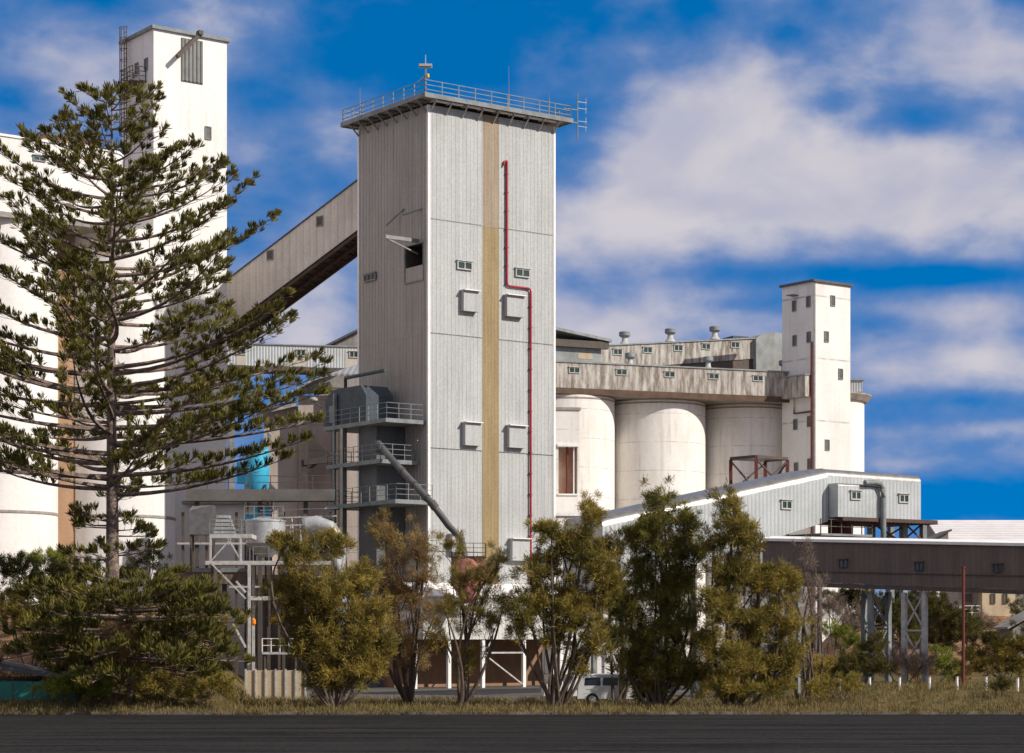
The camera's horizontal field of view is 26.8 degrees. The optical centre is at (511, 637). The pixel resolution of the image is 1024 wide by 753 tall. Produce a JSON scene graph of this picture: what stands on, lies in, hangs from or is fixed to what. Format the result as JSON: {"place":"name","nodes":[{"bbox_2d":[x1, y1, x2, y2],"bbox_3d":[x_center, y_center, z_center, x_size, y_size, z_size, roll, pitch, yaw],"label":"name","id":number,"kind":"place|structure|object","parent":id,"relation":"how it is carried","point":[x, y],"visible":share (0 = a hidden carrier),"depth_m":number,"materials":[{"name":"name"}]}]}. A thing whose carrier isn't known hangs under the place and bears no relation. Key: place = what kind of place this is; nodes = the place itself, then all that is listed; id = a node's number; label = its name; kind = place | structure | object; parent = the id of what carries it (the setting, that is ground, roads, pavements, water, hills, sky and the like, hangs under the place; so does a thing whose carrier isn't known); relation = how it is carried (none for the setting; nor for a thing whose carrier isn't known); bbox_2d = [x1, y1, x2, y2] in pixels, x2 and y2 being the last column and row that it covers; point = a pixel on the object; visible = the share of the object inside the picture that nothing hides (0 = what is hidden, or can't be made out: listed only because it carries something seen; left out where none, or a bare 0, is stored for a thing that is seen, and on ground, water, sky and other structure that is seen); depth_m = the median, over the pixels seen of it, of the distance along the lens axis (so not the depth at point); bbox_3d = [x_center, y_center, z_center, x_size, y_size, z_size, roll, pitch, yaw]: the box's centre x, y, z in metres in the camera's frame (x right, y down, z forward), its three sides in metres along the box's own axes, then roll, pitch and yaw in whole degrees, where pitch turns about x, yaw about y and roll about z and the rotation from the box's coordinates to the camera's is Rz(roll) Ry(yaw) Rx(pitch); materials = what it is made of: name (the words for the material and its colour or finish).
{"place":"outdoors","nodes":[
{"label":"outdoors","id":0,"kind":"place"},
{"bbox_2d":[35,131,103,146],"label":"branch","id":1,"kind":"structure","parent":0,"point":[42,136],"depth_m":167.02,"materials":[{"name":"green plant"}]},
{"bbox_2d":[321,329,356,394],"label":"gable shed","id":2,"kind":"structure","parent":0,"point":[349,339],"depth_m":262.00,"materials":[{"name":"grey metal"}]},
{"bbox_2d":[0,714,1023,752],"bbox_3d":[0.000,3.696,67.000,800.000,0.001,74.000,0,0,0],"label":"road","id":3,"kind":"structure","parent":0,"point":[514,733],"depth_m":83.30,"materials":[{"name":"grey asphalt"}]},
{"bbox_2d":[0,606,1023,714],"bbox_3d":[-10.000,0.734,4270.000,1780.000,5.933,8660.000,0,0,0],"label":"ground","id":4,"kind":"structure","parent":0,"point":[99,701],"depth_m":110.41,"materials":[{"name":"brown plant"}]},
{"bbox_2d":[0,218,58,605],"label":"concrete silo","id":5,"kind":"object","parent":4,"relation":"on","point":[29,514],"visible":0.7,"depth_m":162.66,"materials":[{"name":"white concrete"}]},
{"bbox_2d":[0,133,123,233],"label":"head house","id":6,"kind":"structure","parent":5,"relation":"on","point":[66,180],"depth_m":163.32,"materials":[{"name":"white paint"}]},
{"bbox_2d":[0,576,61,659],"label":"shrub","id":7,"kind":"object","parent":4,"relation":"on","point":[9,589],"visible":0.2,"depth_m":115.70,"materials":[{"name":"green plant"}]},
{"bbox_2d":[0,589,71,665],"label":"shrub","id":8,"kind":"object","parent":4,"relation":"on","point":[17,611],"visible":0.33,"depth_m":111.64,"materials":[{"name":"green plant"}]},
{"bbox_2d":[0,660,78,699],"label":"teal hut","id":9,"kind":"object","parent":4,"relation":"on","point":[21,688],"visible":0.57,"depth_m":107.00,"materials":[{"name":"metal"}]},
{"bbox_2d":[14,545,75,569],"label":"shrub","id":10,"kind":"object","parent":4,"relation":"on","point":[50,551],"visible":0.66,"depth_m":129.26,"materials":[{"name":"green plant"}]},
{"bbox_2d":[0,550,105,604],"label":"shrub","id":11,"kind":"object","parent":4,"relation":"on","point":[14,567],"visible":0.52,"depth_m":123.61,"materials":[{"name":"green plant"}]},
{"bbox_2d":[58,234,74,595],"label":"infill wall","id":12,"kind":"structure","parent":4,"relation":"on","point":[66,529],"depth_m":168.06,"materials":[{"name":"metal"}]},
{"bbox_2d":[30,669,114,707],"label":"shrub","id":13,"kind":"object","parent":4,"relation":"on","point":[56,687],"visible":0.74,"depth_m":105.65,"materials":[{"name":"green plant"}]},
{"bbox_2d":[89,611,160,704],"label":"shrub","id":14,"kind":"object","parent":4,"relation":"on","point":[108,627],"visible":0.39,"depth_m":106.20,"materials":[{"name":"green plant"}]},
{"bbox_2d":[75,228,175,608],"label":"concrete silo","id":15,"kind":"object","parent":4,"relation":"on","point":[158,510],"visible":0.3,"depth_m":168.28,"materials":[{"name":"white concrete"}]},
{"bbox_2d":[0,561,256,699],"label":"shrub","id":16,"kind":"object","parent":4,"relation":"on","point":[177,628],"visible":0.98,"depth_m":104.33,"materials":[{"name":"green plant"}]},
{"bbox_2d":[52,612,235,672],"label":"shrub","id":17,"kind":"object","parent":4,"relation":"on","point":[224,665],"visible":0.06,"depth_m":113.91,"materials":[{"name":"green plant"}]},
{"bbox_2d":[119,547,180,614],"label":"shrub","id":18,"kind":"object","parent":4,"relation":"on","point":[147,555],"visible":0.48,"depth_m":121.88,"materials":[{"name":"green plant"}]},
{"bbox_2d":[0,79,333,658],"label":"norfolk pine","id":19,"kind":"object","parent":4,"relation":"on","point":[104,396],"visible":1,"depth_m":108.53,"materials":[{"name":"green plant"}]},
{"bbox_2d":[120,24,229,566],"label":"elevator tower","id":20,"kind":"structure","parent":4,"relation":"on","point":[188,69],"depth_m":178.09,"materials":[{"name":"white paint"}]},
{"bbox_2d":[119,25,149,145],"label":"caged ladder","id":21,"kind":"object","parent":20,"relation":"attached to","point":[133,80],"visible":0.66,"depth_m":178.98,"materials":[{"name":"metal"}]},
{"bbox_2d":[181,38,202,84],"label":"door panel","id":22,"kind":"structure","parent":20,"relation":"in","point":[192,59],"depth_m":177.97,"materials":[{"name":"metal"}]},
{"bbox_2d":[226,179,356,339],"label":"conveyor gallery","id":23,"kind":"object","parent":20,"relation":"attached to","point":[311,252],"visible":0.57,"depth_m":175.44,"materials":[{"name":"grey paint"}]},
{"bbox_2d":[129,664,237,707],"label":"shrub","id":24,"kind":"object","parent":4,"relation":"on","point":[195,686],"visible":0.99,"depth_m":105.78,"materials":[{"name":"green plant"}]},
{"bbox_2d":[189,505,215,647],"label":"filter cabinet","id":25,"kind":"object","parent":4,"relation":"on","point":[200,517],"visible":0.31,"depth_m":155.00,"materials":[{"name":"metal"}]},
{"bbox_2d":[171,573,238,645],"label":"shrub","id":26,"kind":"object","parent":4,"relation":"on","point":[225,618],"visible":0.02,"depth_m":117.89,"materials":[{"name":"green plant"}]},
{"bbox_2d":[171,568,247,659],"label":"conveyor box","id":27,"kind":"object","parent":4,"relation":"on","point":[234,575],"visible":0.32,"depth_m":156.00,"materials":[{"name":"grey paint"}]},
{"bbox_2d":[182,501,275,677],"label":"shed","id":28,"kind":"structure","parent":4,"relation":"on","point":[227,552],"depth_m":178.00,"materials":[{"name":"white paint"}]},
{"bbox_2d":[236,432,270,669],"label":"tank","id":29,"kind":"object","parent":4,"relation":"on","point":[263,470],"visible":0.34,"depth_m":162.72,"materials":[{"name":"metal"}]},
{"bbox_2d":[177,507,336,676],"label":"pipe rack","id":30,"kind":"object","parent":4,"relation":"on","point":[236,543],"visible":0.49,"depth_m":160.20,"materials":[{"name":"metal"}]},
{"bbox_2d":[244,501,273,669],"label":"dust collector","id":31,"kind":"object","parent":4,"relation":"on","point":[269,604],"visible":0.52,"depth_m":160.65,"materials":[{"name":"paint"}]},
{"bbox_2d":[186,475,335,669],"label":"walkway bridge","id":32,"kind":"structure","parent":4,"relation":"on","point":[304,496],"depth_m":159.50,"materials":[{"name":"metal"}]},
{"bbox_2d":[244,506,285,669],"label":"silver tank","id":33,"kind":"object","parent":4,"relation":"on","point":[263,525],"visible":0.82,"depth_m":155.97,"materials":[{"name":"metal"}]},
{"bbox_2d":[205,519,330,669],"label":"steel platform","id":34,"kind":"structure","parent":4,"relation":"on","point":[229,537],"depth_m":152.00,"materials":[{"name":"grey metal"}]},
{"bbox_2d":[214,515,244,533],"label":"blower unit","id":35,"kind":"object","parent":34,"relation":"on","point":[225,526],"visible":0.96,"depth_m":152.70,"materials":[{"name":"silver metal"}]},
{"bbox_2d":[301,516,347,638],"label":"bend pipe","id":36,"kind":"object","parent":34,"relation":"attached to","point":[312,523],"visible":0.35,"depth_m":153.57,"materials":[{"name":"silver metal"}]},
{"bbox_2d":[227,343,356,488],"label":"link gallery","id":37,"kind":"object","parent":4,"relation":"on","point":[344,357],"visible":0.44,"depth_m":233.17,"materials":[{"name":"paint"}]},
{"bbox_2d":[256,364,356,574],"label":"storage bins","id":38,"kind":"object","parent":4,"relation":"on","point":[309,457],"visible":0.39,"depth_m":185.20,"materials":[{"name":"concrete"}]},
{"bbox_2d":[252,521,401,709],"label":"feathery tree","id":39,"kind":"object","parent":4,"relation":"on","point":[358,633],"visible":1,"depth_m":109.57,"materials":[{"name":"green plant"}]},
{"bbox_2d":[418,528,517,706],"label":"feathery tree","id":40,"kind":"object","parent":4,"relation":"on","point":[449,606],"visible":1,"depth_m":111.75,"materials":[{"name":"green plant"}]},
{"bbox_2d":[1,712,1023,713],"bbox_3d":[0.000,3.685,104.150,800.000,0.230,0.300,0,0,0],"label":"kerb","id":41,"kind":"structure","parent":4,"relation":"on","point":[523,712],"depth_m":104.00,"materials":[{"name":"concrete"}]},
{"bbox_2d":[492,487,628,707],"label":"feathery tree","id":42,"kind":"object","parent":4,"relation":"on","point":[596,563],"visible":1,"depth_m":110.67,"materials":[{"name":"green plant"}]},
{"bbox_2d":[542,407,580,672],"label":"white annex","id":43,"kind":"object","parent":4,"relation":"on","point":[567,459],"visible":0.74,"depth_m":226.34,"materials":[{"name":"paint"}]},
{"bbox_2d":[556,394,614,512],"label":"concrete silo","id":44,"kind":"object","parent":4,"relation":"on","point":[596,440],"visible":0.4,"depth_m":236.56,"materials":[{"name":"white concrete"}]},
{"bbox_2d":[602,474,713,705],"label":"feathery tree","id":45,"kind":"object","parent":4,"relation":"on","point":[664,592],"visible":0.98,"depth_m":111.49,"materials":[{"name":"green plant"}]},
{"bbox_2d":[615,399,705,658],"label":"concrete silo","id":46,"kind":"object","parent":4,"relation":"on","point":[657,440],"visible":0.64,"depth_m":240.97,"materials":[{"name":"white concrete"}]},
{"bbox_2d":[705,403,781,669],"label":"concrete silo","id":47,"kind":"object","parent":4,"relation":"on","point":[741,429],"visible":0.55,"depth_m":245.78,"materials":[{"name":"white concrete"}]},
{"bbox_2d":[556,360,789,405],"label":"roof gallery","id":48,"kind":"object","parent":47,"relation":"on","point":[706,386],"visible":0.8,"depth_m":239.43,"materials":[{"name":"grey metal"}]},
{"bbox_2d":[556,327,611,361],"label":"stepped roof house","id":49,"kind":"structure","parent":48,"relation":"on","point":[571,345],"depth_m":242.87,"materials":[{"name":"metal"}]},
{"bbox_2d":[601,337,755,368],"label":"gallery","id":50,"kind":"object","parent":48,"relation":"on","point":[735,353],"visible":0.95,"depth_m":250.41,"materials":[{"name":"metal"}]},
{"bbox_2d":[723,332,781,370],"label":"transfer house","id":51,"kind":"structure","parent":48,"relation":"on","point":[767,351],"depth_m":254.25,"materials":[{"name":"grey stone"}]},
{"bbox_2d":[686,478,817,710],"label":"feathery tree","id":52,"kind":"object","parent":4,"relation":"on","point":[741,656],"visible":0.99,"depth_m":109.52,"materials":[{"name":"green plant"}]},
{"bbox_2d":[729,455,789,679],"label":"rusty scaffold","id":53,"kind":"object","parent":4,"relation":"on","point":[756,460],"visible":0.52,"depth_m":171.79,"materials":[{"name":"red metal"}]},
{"bbox_2d":[779,534,835,700],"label":"bare tree","id":54,"kind":"object","parent":4,"relation":"on","point":[809,676],"visible":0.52,"depth_m":115.93,"materials":[{"name":"grey plant"}]},
{"bbox_2d":[785,653,838,694],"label":"shrub","id":55,"kind":"object","parent":4,"relation":"on","point":[817,663],"visible":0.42,"depth_m":121.73,"materials":[{"name":"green plant"}]},
{"bbox_2d":[779,279,852,656],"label":"elevator tower","id":56,"kind":"structure","parent":4,"relation":"on","point":[815,387],"depth_m":242.71,"materials":[{"name":"white paint"}]},
{"bbox_2d":[813,588,847,639],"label":"shrub","id":57,"kind":"object","parent":4,"relation":"on","point":[829,593],"visible":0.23,"depth_m":164.37,"materials":[{"name":"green plant"}]},
{"bbox_2d":[803,670,863,700],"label":"shrub","id":58,"kind":"object","parent":4,"relation":"on","point":[816,686],"visible":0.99,"depth_m":109.99,"materials":[{"name":"green plant"}]},
{"bbox_2d":[817,618,860,680],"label":"shrub","id":59,"kind":"object","parent":4,"relation":"on","point":[844,633],"visible":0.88,"depth_m":136.86,"materials":[{"name":"green plant"}]},
{"bbox_2d":[815,591,867,672],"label":"shrub","id":60,"kind":"object","parent":4,"relation":"on","point":[835,605],"visible":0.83,"depth_m":139.98,"materials":[{"name":"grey plant"}]},
{"bbox_2d":[837,583,863,630],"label":"shrub","id":61,"kind":"object","parent":4,"relation":"on","point":[850,592],"visible":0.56,"depth_m":151.94,"materials":[{"name":"green plant"}]},
{"bbox_2d":[818,629,896,684],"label":"shrub","id":62,"kind":"object","parent":4,"relation":"on","point":[857,659],"visible":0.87,"depth_m":125.47,"materials":[{"name":"green plant"}]},
{"bbox_2d":[850,391,871,613],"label":"concrete silo","id":63,"kind":"object","parent":4,"relation":"on","point":[859,401],"visible":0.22,"depth_m":262.15,"materials":[{"name":"white concrete"}]},
{"bbox_2d":[850,379,863,391],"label":"end gallery","id":64,"kind":"object","parent":63,"relation":"on","point":[856,385],"visible":0.5,"depth_m":262.00,"materials":[{"name":"white metal"}]},
{"bbox_2d":[787,469,937,659],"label":"transfer station","id":65,"kind":"object","parent":4,"relation":"on","point":[870,501],"visible":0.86,"depth_m":145.18,"materials":[{"name":"metal"}]},
{"bbox_2d":[848,589,928,658],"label":"shrub","id":66,"kind":"object","parent":4,"relation":"on","point":[896,615],"visible":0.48,"depth_m":146.75,"materials":[{"name":"green plant"}]},
{"bbox_2d":[762,536,1023,693],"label":"shaded gallery","id":67,"kind":"object","parent":4,"relation":"on","point":[997,566],"visible":0.72,"depth_m":128.30,"materials":[{"name":"metal"}]},
{"bbox_2d":[844,589,957,646],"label":"shrub","id":68,"kind":"object","parent":4,"relation":"on","point":[910,595],"visible":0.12,"depth_m":159.64,"materials":[{"name":"green plant"}]},
{"bbox_2d":[878,640,938,683],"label":"shrub","id":69,"kind":"object","parent":4,"relation":"on","point":[910,666],"visible":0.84,"depth_m":126.77,"materials":[{"name":"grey plant"}]},
{"bbox_2d":[865,652,977,682],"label":"shrub","id":70,"kind":"object","parent":4,"relation":"on","point":[959,673],"visible":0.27,"depth_m":132.08,"materials":[{"name":"green plant"}]},
{"bbox_2d":[917,529,951,597],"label":"gable shed","id":71,"kind":"structure","parent":4,"relation":"on","point":[942,535],"depth_m":230.00,"materials":[{"name":"grey metal"}]},
{"bbox_2d":[928,644,966,682],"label":"shrub","id":72,"kind":"object","parent":4,"relation":"on","point":[943,660],"visible":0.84,"depth_m":129.72,"materials":[{"name":"green plant"}]},
{"bbox_2d":[915,591,984,654],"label":"shrub","id":73,"kind":"object","parent":4,"relation":"on","point":[950,629],"visible":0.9,"depth_m":149.45,"materials":[{"name":"green plant"}]},
{"bbox_2d":[961,566,971,683],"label":"red pole","id":74,"kind":"object","parent":4,"relation":"on","point":[963,621],"visible":0.88,"depth_m":122.43,"materials":[{"name":"metal"}]},
{"bbox_2d":[911,520,1023,614],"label":"long shed","id":75,"kind":"structure","parent":4,"relation":"on","point":[988,529],"depth_m":295.30,"materials":[{"name":"white metal"}]},
{"bbox_2d":[938,607,999,647],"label":"shrub","id":76,"kind":"object","parent":4,"relation":"on","point":[989,636],"visible":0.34,"depth_m":157.45,"materials":[{"name":"green plant"}]},
{"bbox_2d":[945,588,1014,616],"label":"cream house","id":77,"kind":"structure","parent":4,"relation":"on","point":[992,604],"depth_m":190.27,"materials":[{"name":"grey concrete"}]},
{"bbox_2d":[950,619,1023,681],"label":"shrub","id":78,"kind":"object","parent":4,"relation":"on","point":[980,659],"visible":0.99,"depth_m":124.62,"materials":[{"name":"green plant"}]},
{"bbox_2d":[972,606,1001,628],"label":"shrub","id":79,"kind":"object","parent":4,"relation":"on","point":[990,620],"visible":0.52,"depth_m":169.71,"materials":[{"name":"grey plant"}]},
{"bbox_2d":[982,671,1014,698],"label":"shrub","id":80,"kind":"object","parent":4,"relation":"on","point":[1001,683],"visible":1,"depth_m":110.08,"materials":[{"name":"green plant"}]},
{"bbox_2d":[993,611,1023,658],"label":"grey shed","id":81,"kind":"structure","parent":4,"relation":"on","point":[1004,627],"depth_m":151.29,"materials":[{"name":"metal"}]},
{"bbox_2d":[1006,594,1023,616],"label":"shrub","id":82,"kind":"object","parent":4,"relation":"on","point":[1015,610],"visible":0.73,"depth_m":165.11,"materials":[{"name":"green plant"}]},
{"bbox_2d":[0,0,1023,596],"label":"sky","id":83,"kind":"structure","parent":0,"point":[729,153],"materials":[{"name":"blue"}]},
{"bbox_2d":[267,675,773,707],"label":"yard pavement","id":84,"kind":"structure","parent":0,"point":[527,691],"depth_m":145.90,"materials":[{"name":"grey concrete"}]},
{"bbox_2d":[245,669,305,699],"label":"panel fence","id":85,"kind":"object","parent":84,"relation":"on","point":[272,683],"visible":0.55,"depth_m":128.00,"materials":[{"name":"paint"}]},
{"bbox_2d":[262,638,296,669],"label":"loading step","id":86,"kind":"object","parent":84,"relation":"on","point":[265,653],"visible":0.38,"depth_m":150.00,"materials":[{"name":"paint"}]},
{"bbox_2d":[256,575,356,669],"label":"machine hall","id":87,"kind":"structure","parent":84,"relation":"on","point":[290,664],"depth_m":168.00,"materials":[{"name":"grey paint"}]},
{"bbox_2d":[272,642,323,669],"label":"door","id":88,"kind":"structure","parent":87,"relation":"in","point":[274,656],"depth_m":167.88,"materials":[{"name":"metal"}]},
{"bbox_2d":[323,394,432,686],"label":"stair tower","id":89,"kind":"structure","parent":84,"relation":"on","point":[381,481],"depth_m":161.88,"materials":[{"name":"grey metal"}]},
{"bbox_2d":[325,368,392,426],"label":"dust hood","id":90,"kind":"object","parent":89,"relation":"on","point":[355,396],"visible":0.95,"depth_m":162.35,"materials":[{"name":"grey metal"}]},
{"bbox_2d":[363,507,444,704],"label":"feathery tree","id":91,"kind":"object","parent":84,"relation":"on","point":[406,690],"visible":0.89,"depth_m":115.85,"materials":[{"name":"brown plant"}]},
{"bbox_2d":[340,79,578,688],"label":"grain tower","id":92,"kind":"structure","parent":84,"relation":"on","point":[456,267],"depth_m":163.28,"materials":[{"name":"metal"}]},
{"bbox_2d":[362,271,376,282],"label":"window","id":93,"kind":"structure","parent":92,"relation":"in","point":[371,276],"depth_m":166.29,"materials":[{"name":"grey paint"}]},
{"bbox_2d":[404,241,423,284],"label":"doorway","id":94,"kind":"structure","parent":92,"relation":"in","point":[413,274],"depth_m":161.57,"materials":[{"name":"grey paint"}]},
{"bbox_2d":[457,259,473,270],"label":"window","id":95,"kind":"structure","parent":92,"relation":"in","point":[461,264],"depth_m":161.69,"materials":[{"name":"paint"}]},
{"bbox_2d":[449,543,486,602],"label":"pink hopper","id":96,"kind":"object","parent":92,"relation":"attached to","point":[464,559],"visible":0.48,"depth_m":155.24,"materials":[{"name":"paint"}]},
{"bbox_2d":[374,438,467,555],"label":"discharge duct","id":97,"kind":"object","parent":96,"relation":"on","point":[433,505],"visible":0.91,"depth_m":155.76,"materials":[{"name":"metal"}]},
{"bbox_2d":[515,267,530,277],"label":"window","id":98,"kind":"structure","parent":92,"relation":"in","point":[519,272],"depth_m":164.87,"materials":[{"name":"paint"}]},
{"bbox_2d":[577,673,645,702],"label":"parked van","id":99,"kind":"object","parent":84,"relation":"on","point":[595,686],"visible":0.34,"depth_m":118.21,"materials":[{"name":"white paint"}]},
{"bbox_2d":[581,527,653,704],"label":"feathery tree","id":100,"kind":"object","parent":84,"relation":"on","point":[616,543],"visible":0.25,"depth_m":117.85,"materials":[{"name":"green plant"}]},
{"bbox_2d":[563,468,827,694],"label":"inclined gallery","id":101,"kind":"object","parent":84,"relation":"on","point":[781,504],"visible":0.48,"depth_m":141.24,"materials":[{"name":"metal"}]},
{"bbox_2d":[780,499,792,509],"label":"window","id":102,"kind":"structure","parent":101,"relation":"in","point":[785,503],"depth_m":141.82,"materials":[{"name":"paint"}]},
{"bbox_2d":[545,513,672,673],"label":"block","id":103,"kind":"structure","parent":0,"point":[562,516],"depth_m":220.59,"materials":[{"name":"white paint"}]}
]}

